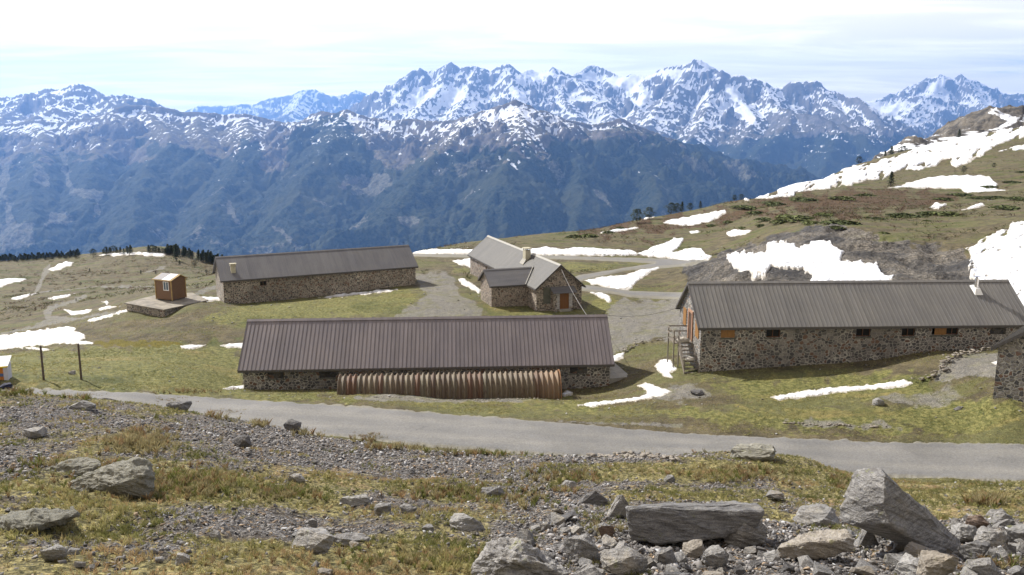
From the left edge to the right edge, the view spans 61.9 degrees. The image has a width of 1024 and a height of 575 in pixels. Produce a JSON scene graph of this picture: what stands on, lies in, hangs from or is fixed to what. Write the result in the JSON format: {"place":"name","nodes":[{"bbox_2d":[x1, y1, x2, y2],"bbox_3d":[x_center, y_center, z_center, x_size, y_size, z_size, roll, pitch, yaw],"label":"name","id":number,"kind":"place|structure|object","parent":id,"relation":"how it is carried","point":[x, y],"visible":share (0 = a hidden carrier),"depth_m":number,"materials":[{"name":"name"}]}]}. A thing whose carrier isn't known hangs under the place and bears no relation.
{"place":"outdoors","nodes":[
{"label":"outdoors","id":0,"kind":"place"},
{"bbox_2d":[0,105,1023,574],"bbox_3d":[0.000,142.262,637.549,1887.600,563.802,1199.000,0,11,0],"label":"ground","id":1,"kind":"structure","parent":0,"point":[448,293],"depth_m":65.02,"materials":[{"name":"plant"}]},
{"bbox_2d":[0,355,11,379],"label":"kiosk","id":2,"kind":"object","parent":1,"relation":"on","point":[5,369],"visible":0.82,"depth_m":62.41,"materials":[{"name":"white paint"}]},
{"bbox_2d":[0,278,25,286],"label":"snow patch","id":3,"kind":"object","parent":1,"relation":"on","point":[3,282],"visible":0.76,"depth_m":222.22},
{"bbox_2d":[22,426,47,437],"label":"boulder","id":4,"kind":"object","parent":1,"relation":"on","point":[35,432],"visible":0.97,"depth_m":16.22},
{"bbox_2d":[0,506,79,533],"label":"boulder","id":5,"kind":"object","parent":1,"relation":"on","point":[33,519],"visible":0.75,"depth_m":7.97,"materials":[{"name":"stone"}]},
{"bbox_2d":[0,326,92,349],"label":"snow patch","id":6,"kind":"object","parent":1,"relation":"on","point":[57,335],"visible":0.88,"depth_m":93.63,"materials":[{"name":"snow"}]},
{"bbox_2d":[40,543,67,560],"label":"stone","id":7,"kind":"object","parent":1,"relation":"on","point":[55,551],"visible":0.99,"depth_m":6.82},
{"bbox_2d":[48,261,73,270],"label":"snow patch","id":8,"kind":"object","parent":1,"relation":"on","point":[61,266],"visible":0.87,"depth_m":282.63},
{"bbox_2d":[44,457,100,474],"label":"boulder","id":9,"kind":"object","parent":1,"relation":"on","point":[79,465],"visible":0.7,"depth_m":11.84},
{"bbox_2d":[69,400,95,410],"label":"boulder","id":10,"kind":"object","parent":1,"relation":"on","point":[85,405],"visible":0.84,"depth_m":22.94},
{"bbox_2d":[88,309,127,321],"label":"snow patch","id":11,"kind":"object","parent":1,"relation":"on","point":[104,316],"visible":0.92,"depth_m":99.00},
{"bbox_2d":[68,457,155,498],"bbox_3d":[-5.026,2.438,10.859,1.287,0.738,1.309,0,11,0],"label":"boulder","id":12,"kind":"object","parent":1,"relation":"on","point":[134,477],"visible":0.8,"depth_m":10.36,"materials":[{"name":"stone"}]},
{"bbox_2d":[99,252,167,256],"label":"snow patch","id":13,"kind":"object","parent":1,"relation":"on","point":[141,253],"visible":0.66,"depth_m":295.54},
{"bbox_2d":[124,293,207,316],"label":"stone platform","id":14,"kind":"structure","parent":1,"relation":"on","point":[151,305],"depth_m":98.82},
{"bbox_2d":[152,273,186,300],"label":"wooden hut","id":15,"kind":"object","parent":14,"relation":"on","point":[169,286],"visible":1,"depth_m":100.61,"materials":[{"name":"brown wood"}]},
{"bbox_2d":[166,401,191,410],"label":"boulder","id":16,"kind":"object","parent":1,"relation":"on","point":[185,405],"visible":0.75,"depth_m":27.62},
{"bbox_2d":[175,552,189,565],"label":"stone","id":17,"kind":"object","parent":1,"relation":"on","point":[183,558],"visible":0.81,"depth_m":7.04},
{"bbox_2d":[208,530,220,540],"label":"stone","id":18,"kind":"object","parent":1,"relation":"on","point":[215,534],"visible":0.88,"depth_m":8.23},
{"bbox_2d":[233,435,251,447],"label":"stone","id":19,"kind":"object","parent":1,"relation":"on","point":[244,441],"visible":0.94,"depth_m":17.29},
{"bbox_2d":[283,419,301,430],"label":"boulder","id":20,"kind":"object","parent":1,"relation":"on","point":[291,424],"visible":0.89,"depth_m":25.39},
{"bbox_2d":[288,473,304,482],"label":"stone","id":21,"kind":"object","parent":1,"relation":"on","point":[298,477],"visible":0.97,"depth_m":13.57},
{"bbox_2d":[292,527,334,553],"bbox_3d":[-1.894,2.412,8.095,0.418,0.195,0.295,-3,11,-17],"label":"stone","id":22,"kind":"object","parent":1,"relation":"on","point":[319,540],"visible":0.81,"depth_m":8.03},
{"bbox_2d":[212,245,417,303],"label":"stone barrack","id":23,"kind":"structure","parent":1,"relation":"on","point":[255,278],"depth_m":111.67,"materials":[{"name":"grey stone"}]},
{"bbox_2d":[333,532,369,545],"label":"stone","id":24,"kind":"object","parent":1,"relation":"on","point":[346,538],"visible":0.87,"depth_m":8.63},
{"bbox_2d":[340,494,370,505],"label":"stone","id":25,"kind":"object","parent":1,"relation":"on","point":[361,499],"visible":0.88,"depth_m":11.56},
{"bbox_2d":[318,289,397,297],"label":"snow patch","id":26,"kind":"object","parent":1,"relation":"on","point":[358,293],"visible":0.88,"depth_m":111.61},
{"bbox_2d":[374,502,390,514],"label":"stone","id":27,"kind":"object","parent":1,"relation":"on","point":[380,508],"visible":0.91,"depth_m":10.84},
{"bbox_2d":[400,503,416,513],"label":"stone","id":28,"kind":"object","parent":1,"relation":"on","point":[407,508],"visible":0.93,"depth_m":11.24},
{"bbox_2d":[237,314,614,389],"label":"stone barrack","id":29,"kind":"structure","parent":1,"relation":"on","point":[324,353],"depth_m":70.63,"materials":[{"name":"grey paint"}]},
{"bbox_2d":[267,372,283,378],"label":"blocked window","id":30,"kind":"structure","parent":29,"relation":"in","point":[271,375],"depth_m":69.08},
{"bbox_2d":[319,371,335,377],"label":"blocked window","id":31,"kind":"structure","parent":29,"relation":"in","point":[330,374],"depth_m":69.34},
{"bbox_2d":[570,367,586,372],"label":"blocked window","id":32,"kind":"structure","parent":29,"relation":"in","point":[572,369],"depth_m":70.57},
{"bbox_2d":[337,369,561,398],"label":"corrugated shelter","id":33,"kind":"object","parent":1,"relation":"on","point":[500,384],"visible":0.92,"depth_m":66.79,"materials":[{"name":"metal"}]},
{"bbox_2d":[363,396,558,400],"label":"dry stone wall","id":34,"kind":"structure","parent":1,"relation":"on","point":[460,400],"depth_m":65.26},
{"bbox_2d":[449,513,484,530],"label":"stone","id":35,"kind":"object","parent":1,"relation":"on","point":[464,521],"visible":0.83,"depth_m":10.31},
{"bbox_2d":[458,278,480,293],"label":"snow patch","id":36,"kind":"object","parent":1,"relation":"on","point":[466,283],"visible":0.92,"depth_m":115.74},
{"bbox_2d":[481,487,504,495],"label":"stone","id":37,"kind":"object","parent":1,"relation":"on","point":[488,490],"visible":0.95,"depth_m":13.63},
{"bbox_2d":[0,391,1023,574],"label":"grass","id":38,"kind":"structure","parent":1,"relation":"on","point":[123,507],"depth_m":11.25,"materials":[{"name":"plant"}]},
{"bbox_2d":[0,394,1023,574],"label":"gravel","id":39,"kind":"structure","parent":1,"relation":"on","point":[840,564],"depth_m":13.58,"materials":[{"name":"gravel"}]},
{"bbox_2d":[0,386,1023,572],"bbox_3d":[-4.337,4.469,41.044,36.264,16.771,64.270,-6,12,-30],"label":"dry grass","id":40,"kind":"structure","parent":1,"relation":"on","point":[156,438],"depth_m":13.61,"materials":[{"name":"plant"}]},
{"bbox_2d":[0,147,1023,320],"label":"heath","id":41,"kind":"object","parent":1,"relation":"on","point":[636,239],"visible":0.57,"depth_m":184.95,"materials":[{"name":"green plant"}]},
{"bbox_2d":[2,204,1021,434],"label":"field stones","id":42,"kind":"object","parent":1,"relation":"on","point":[577,314],"visible":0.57,"depth_m":86.08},
{"bbox_2d":[470,536,568,574],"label":"boulder","id":43,"kind":"object","parent":1,"relation":"on","point":[507,555],"visible":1,"depth_m":7.39,"materials":[{"name":"stone"}]},
{"bbox_2d":[516,529,534,541],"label":"shale stone","id":44,"kind":"object","parent":1,"relation":"on","point":[525,534],"visible":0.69,"depth_m":9.56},
{"bbox_2d":[467,235,585,311],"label":"stone house","id":45,"kind":"structure","parent":1,"relation":"on","point":[506,274],"depth_m":101.79,"materials":[{"name":"grey stone"}]},
{"bbox_2d":[543,287,550,303],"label":"blocked window","id":46,"kind":"structure","parent":45,"relation":"in","point":[546,290],"depth_m":99.78,"materials":[{"name":"grey paint"}]},
{"bbox_2d":[560,293,568,308],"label":"door","id":47,"kind":"structure","parent":45,"relation":"in","point":[564,298],"depth_m":100.10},
{"bbox_2d":[550,512,564,525],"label":"shale stone","id":48,"kind":"object","parent":1,"relation":"on","point":[557,519],"visible":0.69,"depth_m":10.75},
{"bbox_2d":[413,237,711,259],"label":"snow patch","id":49,"kind":"object","parent":1,"relation":"on","point":[667,249],"visible":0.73,"depth_m":153.77,"materials":[{"name":"snow"}]},
{"bbox_2d":[564,533,600,562],"bbox_3d":[0.686,2.511,8.167,0.302,0.288,0.286,-8,14,-38],"label":"stone","id":50,"kind":"object","parent":1,"relation":"on","point":[584,545],"visible":0.83,"depth_m":8.09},
{"bbox_2d":[572,563,601,574],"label":"shale stone","id":51,"kind":"object","parent":1,"relation":"on","point":[588,569],"visible":1,"depth_m":7.59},
{"bbox_2d":[576,491,610,504],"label":"boulder","id":52,"kind":"object","parent":1,"relation":"on","point":[594,497],"visible":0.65,"depth_m":13.10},
{"bbox_2d":[590,292,611,302],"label":"snow patch","id":53,"kind":"object","parent":1,"relation":"on","point":[604,297],"visible":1,"depth_m":106.44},
{"bbox_2d":[598,526,614,538],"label":"stone","id":54,"kind":"object","parent":1,"relation":"on","point":[607,530],"visible":0.62,"depth_m":9.52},
{"bbox_2d":[602,534,616,547],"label":"shale stone","id":55,"kind":"object","parent":1,"relation":"on","point":[608,541],"visible":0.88,"depth_m":9.03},
{"bbox_2d":[607,495,628,516],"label":"boulder","id":56,"kind":"object","parent":1,"relation":"on","point":[619,504],"visible":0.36,"depth_m":11.22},
{"bbox_2d":[610,364,627,383],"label":"concrete ledge","id":57,"kind":"object","parent":1,"relation":"on","point":[617,373],"visible":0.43,"depth_m":72.45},
{"bbox_2d":[585,267,658,289],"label":"snow patch","id":58,"kind":"object","parent":1,"relation":"on","point":[628,280],"visible":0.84,"depth_m":115.51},
{"bbox_2d":[600,546,647,574],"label":"boulder","id":59,"kind":"object","parent":1,"relation":"on","point":[621,560],"visible":0.96,"depth_m":7.83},
{"bbox_2d":[578,382,671,407],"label":"snow patch","id":60,"kind":"object","parent":1,"relation":"on","point":[653,391],"visible":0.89,"depth_m":63.94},
{"bbox_2d":[586,450,679,461],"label":"dry stone wall","id":61,"kind":"structure","parent":1,"relation":"on","point":[630,453],"depth_m":21.49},
{"bbox_2d":[654,359,676,377],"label":"snow patch","id":62,"kind":"object","parent":1,"relation":"on","point":[664,364],"visible":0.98,"depth_m":71.47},
{"bbox_2d":[654,549,677,565],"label":"stone","id":63,"kind":"object","parent":1,"relation":"on","point":[664,556],"visible":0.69,"depth_m":8.19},
{"bbox_2d":[674,551,687,563],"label":"shale stone","id":64,"kind":"object","parent":1,"relation":"on","point":[680,556],"visible":0.39,"depth_m":8.39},
{"bbox_2d":[667,325,699,373],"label":"wooden stairs","id":65,"kind":"structure","parent":1,"relation":"on","point":[673,339],"depth_m":70.38,"materials":[{"name":"grey wood"}]},
{"bbox_2d":[682,539,704,558],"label":"stone","id":66,"kind":"object","parent":1,"relation":"on","point":[694,548],"visible":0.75,"depth_m":8.70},
{"bbox_2d":[663,210,725,225],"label":"snow patch","id":67,"kind":"object","parent":1,"relation":"on","point":[693,220],"visible":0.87,"depth_m":212.22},
{"bbox_2d":[625,500,764,544],"bbox_3d":[2.102,2.704,9.898,1.656,0.628,0.972,0,11,0],"label":"boulder","id":68,"kind":"object","parent":1,"relation":"on","point":[662,523],"visible":0.91,"depth_m":9.51,"materials":[{"name":"stone"}]},
{"bbox_2d":[701,545,728,566],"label":"stone","id":69,"kind":"object","parent":1,"relation":"on","point":[716,555],"visible":0.95,"depth_m":8.15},
{"bbox_2d":[726,229,751,236],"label":"snow patch","id":70,"kind":"object","parent":1,"relation":"on","point":[734,232],"visible":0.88,"depth_m":170.10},
{"bbox_2d":[724,520,767,547],"bbox_3d":[2.640,2.695,9.709,0.597,0.390,0.396,-5,12,-26],"label":"boulder","id":71,"kind":"object","parent":1,"relation":"on","point":[744,535],"visible":0.6,"depth_m":9.54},
{"bbox_2d":[730,443,776,461],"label":"boulder","id":72,"kind":"object","parent":1,"relation":"on","point":[756,452],"visible":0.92,"depth_m":20.28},
{"bbox_2d":[763,550,784,562],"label":"shale stone","id":73,"kind":"object","parent":1,"relation":"on","point":[771,556],"visible":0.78,"depth_m":8.49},
{"bbox_2d":[765,490,783,499],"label":"stone","id":74,"kind":"object","parent":1,"relation":"on","point":[773,494],"visible":1,"depth_m":14.29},
{"bbox_2d":[780,215,814,221],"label":"juniper bush","id":75,"kind":"object","parent":1,"relation":"on","point":[797,217],"visible":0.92,"depth_m":165.20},
{"bbox_2d":[789,197,818,201],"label":"juniper bush","id":76,"kind":"object","parent":1,"relation":"on","point":[802,199],"visible":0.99,"depth_m":225.50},
{"bbox_2d":[797,555,813,569],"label":"shale stone","id":77,"kind":"object","parent":1,"relation":"on","point":[805,561],"visible":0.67,"depth_m":8.10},
{"bbox_2d":[726,239,893,280],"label":"snow patch","id":78,"kind":"object","parent":1,"relation":"on","point":[819,260],"visible":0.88,"depth_m":103.11,"materials":[{"name":"snow"}]},
{"bbox_2d":[777,529,854,559],"bbox_3d":[3.090,2.597,8.532,0.814,0.315,0.488,-8,13,-37],"label":"boulder","id":79,"kind":"object","parent":1,"relation":"on","point":[821,544],"visible":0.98,"depth_m":8.40,"materials":[{"name":"stone"}]},
{"bbox_2d":[793,503,840,526],"bbox_3d":[4.196,3.148,11.700,0.654,0.248,0.534,0,11,0],"label":"boulder","id":80,"kind":"object","parent":1,"relation":"on","point":[815,514],"visible":0.83,"depth_m":11.61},
{"bbox_2d":[813,561,834,574],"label":"shale stone","id":81,"kind":"object","parent":1,"relation":"on","point":[819,569],"visible":1,"depth_m":7.76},
{"bbox_2d":[783,421,886,427],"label":"dry stone wall","id":82,"kind":"structure","parent":1,"relation":"on","point":[842,424],"depth_m":54.61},
{"bbox_2d":[818,220,863,224],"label":"juniper bush","id":83,"kind":"object","parent":1,"relation":"on","point":[842,222],"visible":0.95,"depth_m":139.11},
{"bbox_2d":[771,379,912,400],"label":"snow patch","id":84,"kind":"object","parent":1,"relation":"on","point":[844,389],"visible":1,"depth_m":62.12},
{"bbox_2d":[675,275,1023,371],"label":"stone barrack","id":85,"kind":"structure","parent":1,"relation":"on","point":[735,325],"depth_m":69.13,"materials":[{"name":"grey stone"}]},
{"bbox_2d":[687,308,693,341],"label":"door","id":86,"kind":"structure","parent":85,"relation":"in","point":[690,313],"depth_m":71.36,"materials":[{"name":"wood"}]},
{"bbox_2d":[766,330,779,336],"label":"window","id":87,"kind":"structure","parent":85,"relation":"in","point":[769,333],"depth_m":68.66,"materials":[{"name":"black glass"}]},
{"bbox_2d":[856,329,869,335],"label":"window","id":88,"kind":"structure","parent":85,"relation":"in","point":[859,332],"depth_m":68.95,"materials":[{"name":"black glass"}]},
{"bbox_2d":[850,566,875,574],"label":"shale stone","id":89,"kind":"object","parent":1,"relation":"on","point":[865,570],"visible":0.95,"depth_m":7.91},
{"bbox_2d":[853,529,878,546],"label":"stone","id":90,"kind":"object","parent":1,"relation":"on","point":[865,538],"visible":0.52,"depth_m":9.73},
{"bbox_2d":[855,560,877,572],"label":"shale stone","id":91,"kind":"object","parent":1,"relation":"on","point":[860,563],"visible":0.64,"depth_m":8.07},
{"bbox_2d":[744,126,1023,200],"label":"snow patch","id":92,"kind":"object","parent":1,"relation":"on","point":[965,149],"visible":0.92,"depth_m":394.04,"materials":[{"name":"snow"}]},
{"bbox_2d":[883,553,902,566],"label":"shale stone","id":93,"kind":"object","parent":1,"relation":"on","point":[887,560],"visible":0.55,"depth_m":8.60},
{"bbox_2d":[839,467,960,552],"bbox_3d":[4.336,2.419,9.452,1.033,1.019,1.364,9,14,41],"label":"boulder","id":94,"kind":"object","parent":1,"relation":"on","point":[879,502],"visible":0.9,"depth_m":9.13,"materials":[{"name":"stone"}]},
{"bbox_2d":[885,213,923,218],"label":"juniper bush","id":95,"kind":"object","parent":1,"relation":"on","point":[898,215],"visible":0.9,"depth_m":151.57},
{"bbox_2d":[894,553,918,574],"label":"stone","id":96,"kind":"object","parent":1,"relation":"on","point":[907,563],"visible":0.69,"depth_m":7.90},
{"bbox_2d":[904,541,931,557],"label":"stone","id":97,"kind":"object","parent":1,"relation":"on","point":[912,548],"visible":0.56,"depth_m":8.81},
{"bbox_2d":[916,550,958,574],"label":"stone","id":98,"kind":"object","parent":1,"relation":"on","point":[934,562],"visible":1,"depth_m":7.54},
{"bbox_2d":[929,211,962,216],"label":"juniper bush","id":99,"kind":"object","parent":1,"relation":"on","point":[944,213],"visible":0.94,"depth_m":149.06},
{"bbox_2d":[890,175,1004,192],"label":"snow patch","id":100,"kind":"object","parent":1,"relation":"on","point":[968,183],"visible":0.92,"depth_m":290.00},
{"bbox_2d":[911,347,990,379],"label":"dry stone wall","id":101,"kind":"structure","parent":1,"relation":"on","point":[941,366],"depth_m":63.94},
{"bbox_2d":[951,523,976,543],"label":"stone","id":102,"kind":"object","parent":1,"relation":"on","point":[962,533],"visible":0.65,"depth_m":10.05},
{"bbox_2d":[958,540,990,559],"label":"stone","id":103,"kind":"object","parent":1,"relation":"on","point":[970,550],"visible":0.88,"depth_m":8.75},
{"bbox_2d":[965,514,989,528],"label":"stone","id":104,"kind":"object","parent":1,"relation":"on","point":[978,521],"visible":0.69,"depth_m":11.16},
{"bbox_2d":[964,557,1002,574],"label":"stone","id":105,"kind":"object","parent":1,"relation":"on","point":[984,566],"visible":0.93,"depth_m":8.06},
{"bbox_2d":[974,526,1007,547],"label":"stone","id":106,"kind":"object","parent":1,"relation":"on","point":[996,538],"visible":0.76,"depth_m":9.72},
{"bbox_2d":[965,221,1023,305],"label":"snow patch","id":107,"kind":"object","parent":1,"relation":"on","point":[1006,261],"visible":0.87,"depth_m":103.31,"materials":[{"name":"snow"}]},
{"bbox_2d":[985,547,1007,555],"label":"shale stone","id":108,"kind":"object","parent":1,"relation":"on","point":[994,550],"visible":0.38,"depth_m":8.84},
{"bbox_2d":[989,508,1013,525],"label":"stone","id":109,"kind":"object","parent":1,"relation":"on","point":[1000,514],"visible":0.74,"depth_m":11.53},
{"bbox_2d":[992,519,1013,527],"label":"shale stone","id":110,"kind":"object","parent":1,"relation":"on","point":[1004,522],"visible":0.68,"depth_m":11.43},
{"bbox_2d":[988,205,1020,210],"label":"juniper bush","id":111,"kind":"object","parent":1,"relation":"on","point":[1007,207],"visible":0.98,"depth_m":151.50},
{"bbox_2d":[991,326,1023,401],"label":"stone building","id":112,"kind":"structure","parent":1,"relation":"on","point":[1009,380],"depth_m":54.55,"materials":[{"name":"stone"}]},
{"bbox_2d":[1003,544,1016,553],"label":"shale stone","id":113,"kind":"object","parent":1,"relation":"on","point":[1008,548],"visible":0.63,"depth_m":9.18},
{"bbox_2d":[1006,523,1023,544],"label":"stone","id":114,"kind":"object","parent":1,"relation":"on","point":[1016,531],"visible":0.77,"depth_m":9.89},
{"bbox_2d":[1006,565,1023,574],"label":"shale stone","id":115,"kind":"object","parent":1,"relation":"on","point":[1016,570],"visible":0.98,"depth_m":8.15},
{"bbox_2d":[0,59,1023,259],"bbox_3d":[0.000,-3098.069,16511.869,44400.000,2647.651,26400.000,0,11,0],"label":"mountains","id":116,"kind":"structure","parent":0,"point":[450,153],"depth_m":7007.96,"materials":[{"name":"stone"}]},
{"bbox_2d":[0,0,1023,111],"label":"sky","id":117,"kind":"structure","parent":0,"point":[180,55],"materials":[{"name":"white"}]},
{"bbox_2d":[1,387,1023,481],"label":"road","id":118,"kind":"structure","parent":0,"point":[991,462],"depth_m":52.41,"materials":[{"name":"asphalt"}]},
{"bbox_2d":[413,253,707,280],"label":"mountain road","id":119,"kind":"structure","parent":0,"point":[661,263],"depth_m":140.34,"materials":[{"name":"asphalt"}]},
{"bbox_2d":[582,285,681,299],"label":"access road","id":120,"kind":"structure","parent":0,"point":[650,294],"depth_m":107.35,"materials":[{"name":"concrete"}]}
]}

